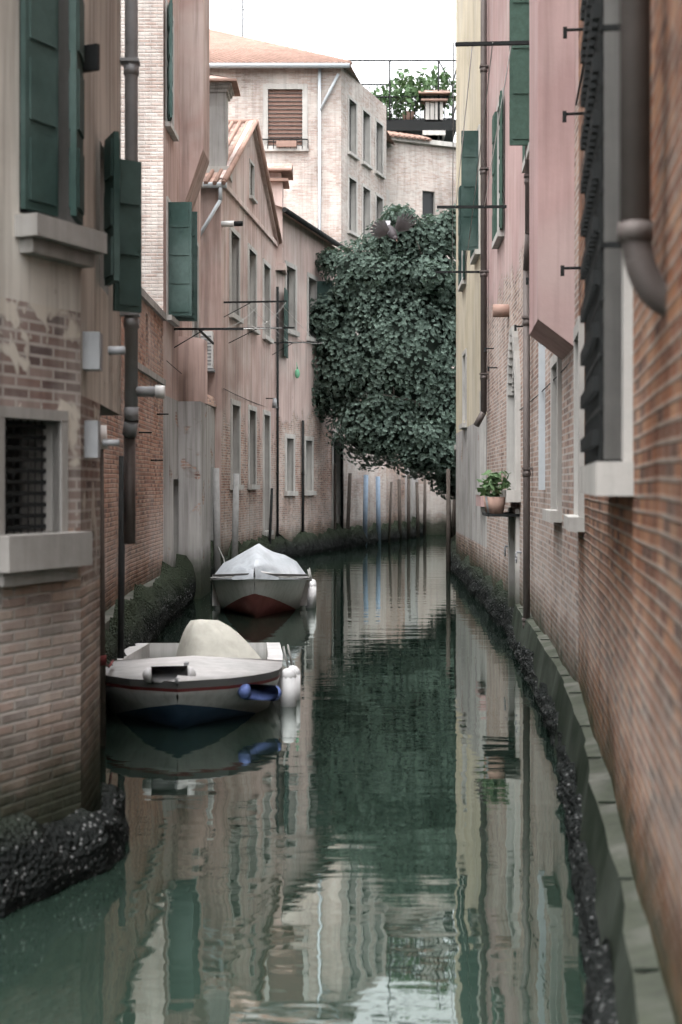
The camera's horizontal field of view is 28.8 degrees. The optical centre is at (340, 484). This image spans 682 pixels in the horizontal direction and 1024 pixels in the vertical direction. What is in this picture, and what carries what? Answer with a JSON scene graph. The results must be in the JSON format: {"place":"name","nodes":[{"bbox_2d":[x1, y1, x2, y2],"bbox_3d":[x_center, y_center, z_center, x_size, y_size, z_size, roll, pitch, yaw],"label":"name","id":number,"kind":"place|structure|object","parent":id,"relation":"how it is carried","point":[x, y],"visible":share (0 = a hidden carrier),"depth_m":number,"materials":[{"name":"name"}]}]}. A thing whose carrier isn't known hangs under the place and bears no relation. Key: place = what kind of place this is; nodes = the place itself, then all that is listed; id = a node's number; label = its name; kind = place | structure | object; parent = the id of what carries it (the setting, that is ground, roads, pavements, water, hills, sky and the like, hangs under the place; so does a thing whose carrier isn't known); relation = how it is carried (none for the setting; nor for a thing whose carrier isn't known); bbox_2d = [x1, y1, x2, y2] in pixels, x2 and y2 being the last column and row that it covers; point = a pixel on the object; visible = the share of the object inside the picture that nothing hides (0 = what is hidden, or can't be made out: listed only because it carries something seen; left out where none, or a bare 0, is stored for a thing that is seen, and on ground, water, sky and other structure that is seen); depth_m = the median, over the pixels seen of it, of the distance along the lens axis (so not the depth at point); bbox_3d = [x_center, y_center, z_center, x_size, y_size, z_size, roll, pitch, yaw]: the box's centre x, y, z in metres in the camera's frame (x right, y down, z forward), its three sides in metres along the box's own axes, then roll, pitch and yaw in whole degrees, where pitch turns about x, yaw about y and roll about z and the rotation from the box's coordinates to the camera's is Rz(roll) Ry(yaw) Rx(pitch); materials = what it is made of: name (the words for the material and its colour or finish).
{"place":"outdoors","nodes":[
{"label":"outdoors","id":0,"kind":"place"},
{"bbox_2d":[0,535,586,1023],"bbox_3d":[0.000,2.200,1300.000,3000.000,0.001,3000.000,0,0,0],"label":"canal water","id":1,"kind":"structure","parent":0,"point":[370,829],"depth_m":7.99,"materials":[{"name":"green liquid"}]},
{"bbox_2d":[0,0,164,823],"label":"building","id":2,"kind":"structure","parent":1,"relation":"in","point":[70,237],"depth_m":7.54,"materials":[{"name":"red brick"}]},
{"bbox_2d":[0,783,129,918],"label":"mussels","id":3,"kind":"object","parent":2,"relation":"attached to","point":[39,862],"visible":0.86,"depth_m":7.20},
{"bbox_2d":[100,288,168,630],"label":"garden wall","id":4,"kind":"structure","parent":1,"relation":"in","point":[143,558],"depth_m":20.83,"materials":[{"name":"orange brick"}]},
{"bbox_2d":[105,561,192,708],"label":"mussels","id":5,"kind":"object","parent":4,"relation":"attached to","point":[150,613],"visible":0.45,"depth_m":18.49},
{"bbox_2d":[100,425,224,745],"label":"mooring poles","id":6,"kind":"object","parent":1,"relation":"in","point":[121,590],"visible":0.53,"depth_m":11.19,"materials":[{"name":"brown wood"}]},
{"bbox_2d":[121,0,242,598],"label":"building","id":7,"kind":"structure","parent":1,"relation":"on","point":[173,102],"depth_m":24.86,"materials":[{"name":"paint"}]},
{"bbox_2d":[175,554,212,600],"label":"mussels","id":8,"kind":"object","parent":7,"relation":"attached to","point":[184,563],"visible":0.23,"depth_m":25.03},
{"bbox_2d":[106,619,300,729],"bbox_3d":[-1.431,1.984,13.846,2.020,0.910,4.225,0,-1,-2],"label":"white boat","id":9,"kind":"object","parent":1,"relation":"on","point":[206,671],"visible":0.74,"depth_m":12.43,"materials":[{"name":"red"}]},
{"bbox_2d":[207,394,216,539],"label":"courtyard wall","id":10,"kind":"structure","parent":1,"relation":"in","point":[211,401],"depth_m":30.43,"materials":[{"name":"grey paint"}]},
{"bbox_2d":[213,468,272,573],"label":"poles","id":11,"kind":"object","parent":1,"relation":"in","point":[216,523],"visible":0.65,"depth_m":28.20,"materials":[{"name":"grey wood"}]},
{"bbox_2d":[201,119,319,556],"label":"gabled building","id":12,"kind":"structure","parent":1,"relation":"in","point":[241,239],"depth_m":33.84,"materials":[{"name":"pink paint"}]},
{"bbox_2d":[206,74,240,181],"bbox_3d":[-3.100,-8.600,31.900,1.271,2.500,1.271,0,0,0],"label":"chimney","id":13,"kind":"object","parent":12,"relation":"on","point":[223,90],"visible":0.58,"depth_m":31.54,"materials":[{"name":"paint"}]},
{"bbox_2d":[210,535,286,573],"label":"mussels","id":14,"kind":"object","parent":12,"relation":"attached to","point":[277,545],"visible":0.26,"depth_m":34.77},
{"bbox_2d":[267,164,292,274],"bbox_3d":[-2.100,-7.915,39.400,1.320,3.230,1.320,0,0,0],"label":"chimney","id":15,"kind":"object","parent":12,"relation":"on","point":[281,175],"visible":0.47,"depth_m":39.02,"materials":[{"name":"paint"}]},
{"bbox_2d":[210,544,316,618],"bbox_3d":[-1.396,1.736,24.334,1.892,1.378,5.650,0,-1,-1],"label":"covered boat","id":16,"kind":"object","parent":1,"relation":"in","point":[257,580],"visible":0.93,"depth_m":22.30,"materials":[{"name":"grey fabric"}]},
{"bbox_2d":[276,205,343,545],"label":"pink building","id":17,"kind":"structure","parent":1,"relation":"in","point":[309,457],"depth_m":41.49,"materials":[{"name":"paint"}]},
{"bbox_2d":[309,203,455,499],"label":"ivy","id":18,"kind":"object","parent":17,"relation":"attached to","point":[350,326],"depth_m":41.90,"materials":[{"name":"green plant"}]},
{"bbox_2d":[279,516,422,557],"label":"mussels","id":19,"kind":"object","parent":1,"relation":"in","point":[304,543],"visible":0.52,"depth_m":45.07},
{"bbox_2d":[334,464,455,545],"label":"poles","id":20,"kind":"object","parent":1,"relation":"in","point":[365,507],"visible":0.5,"depth_m":49.96,"materials":[{"name":"grey wood"}]},
{"bbox_2d":[386,453,417,524],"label":"building end","id":21,"kind":"structure","parent":1,"relation":"on","point":[392,475],"depth_m":53.16,"materials":[{"name":"beige brick"}]},
{"bbox_2d":[386,131,455,534],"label":"building","id":22,"kind":"structure","parent":1,"relation":"on","point":[420,173],"depth_m":57.83,"materials":[{"name":"brick"}]},
{"bbox_2d":[349,60,455,141],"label":"rooftop terrace","id":23,"kind":"structure","parent":22,"relation":"on","point":[409,121],"depth_m":58.59,"materials":[{"name":"green plant"}]},
{"bbox_2d":[418,90,449,140],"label":"chimney","id":24,"kind":"object","parent":23,"relation":"on","point":[432,134],"visible":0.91,"depth_m":58.50,"materials":[{"name":"stone"}]},
{"bbox_2d":[446,469,450,571],"bbox_3d":[2.720,1.050,33.600,0.111,2.900,0.111,0,0,-23],"label":"pole","id":25,"kind":"object","parent":1,"relation":"in","point":[448,544],"visible":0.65,"depth_m":33.56,"materials":[{"name":"brown wood"}]},
{"bbox_2d":[436,0,681,1023],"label":"building","id":26,"kind":"structure","parent":1,"relation":"in","point":[572,252],"depth_m":7.97,"materials":[{"name":"brick"}]},
{"bbox_2d":[167,42,583,409],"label":"wires and lines","id":27,"kind":"object","parent":26,"relation":"attached to","point":[582,70],"visible":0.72,"depth_m":18.29,"materials":[{"name":"grey metal"}]},
{"bbox_2d":[477,470,519,516],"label":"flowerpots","id":28,"kind":"object","parent":26,"relation":"on","point":[494,503],"visible":0.98,"depth_m":19.09,"materials":[{"name":"ceramic"}]},
{"bbox_2d":[511,604,675,1023],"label":"kerb stone","id":29,"kind":"object","parent":1,"relation":"in","point":[641,996],"visible":0.62,"depth_m":6.36,"materials":[{"name":"grey stone"}]},
{"bbox_2d":[505,625,617,1023],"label":"mussels","id":30,"kind":"object","parent":29,"relation":"attached to","point":[599,1005],"visible":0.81,"depth_m":6.86},
{"bbox_2d":[209,29,394,529],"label":"tall pale building","id":31,"kind":"structure","parent":0,"point":[321,118],"depth_m":46.36,"materials":[{"name":"brick"}]},
{"bbox_2d":[230,0,255,36],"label":"tv antenna","id":32,"kind":"object","parent":31,"relation":"attached to","point":[242,9],"visible":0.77,"depth_m":49.98,"materials":[{"name":"black metal"}]},
{"bbox_2d":[209,0,455,142],"label":"sky","id":33,"kind":"structure","parent":0,"point":[343,29],"materials":[{"name":"white"}]},
{"bbox_2d":[369,213,415,240],"bbox_3d":[0.766,-3.941,20.468,0.753,0.434,0.418,0,0,-12],"label":"pigeon","id":34,"kind":"object","parent":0,"point":[383,228],"visible":1,"depth_m":20.39,"materials":[{"name":"grey"}]},
{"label":"building","id":35,"kind":"object","parent":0,"visible":0},
{"bbox_2d":[450,532,513,634],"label":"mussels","id":36,"kind":"object","parent":35,"relation":"attached to","point":[484,592],"visible":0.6,"depth_m":23.91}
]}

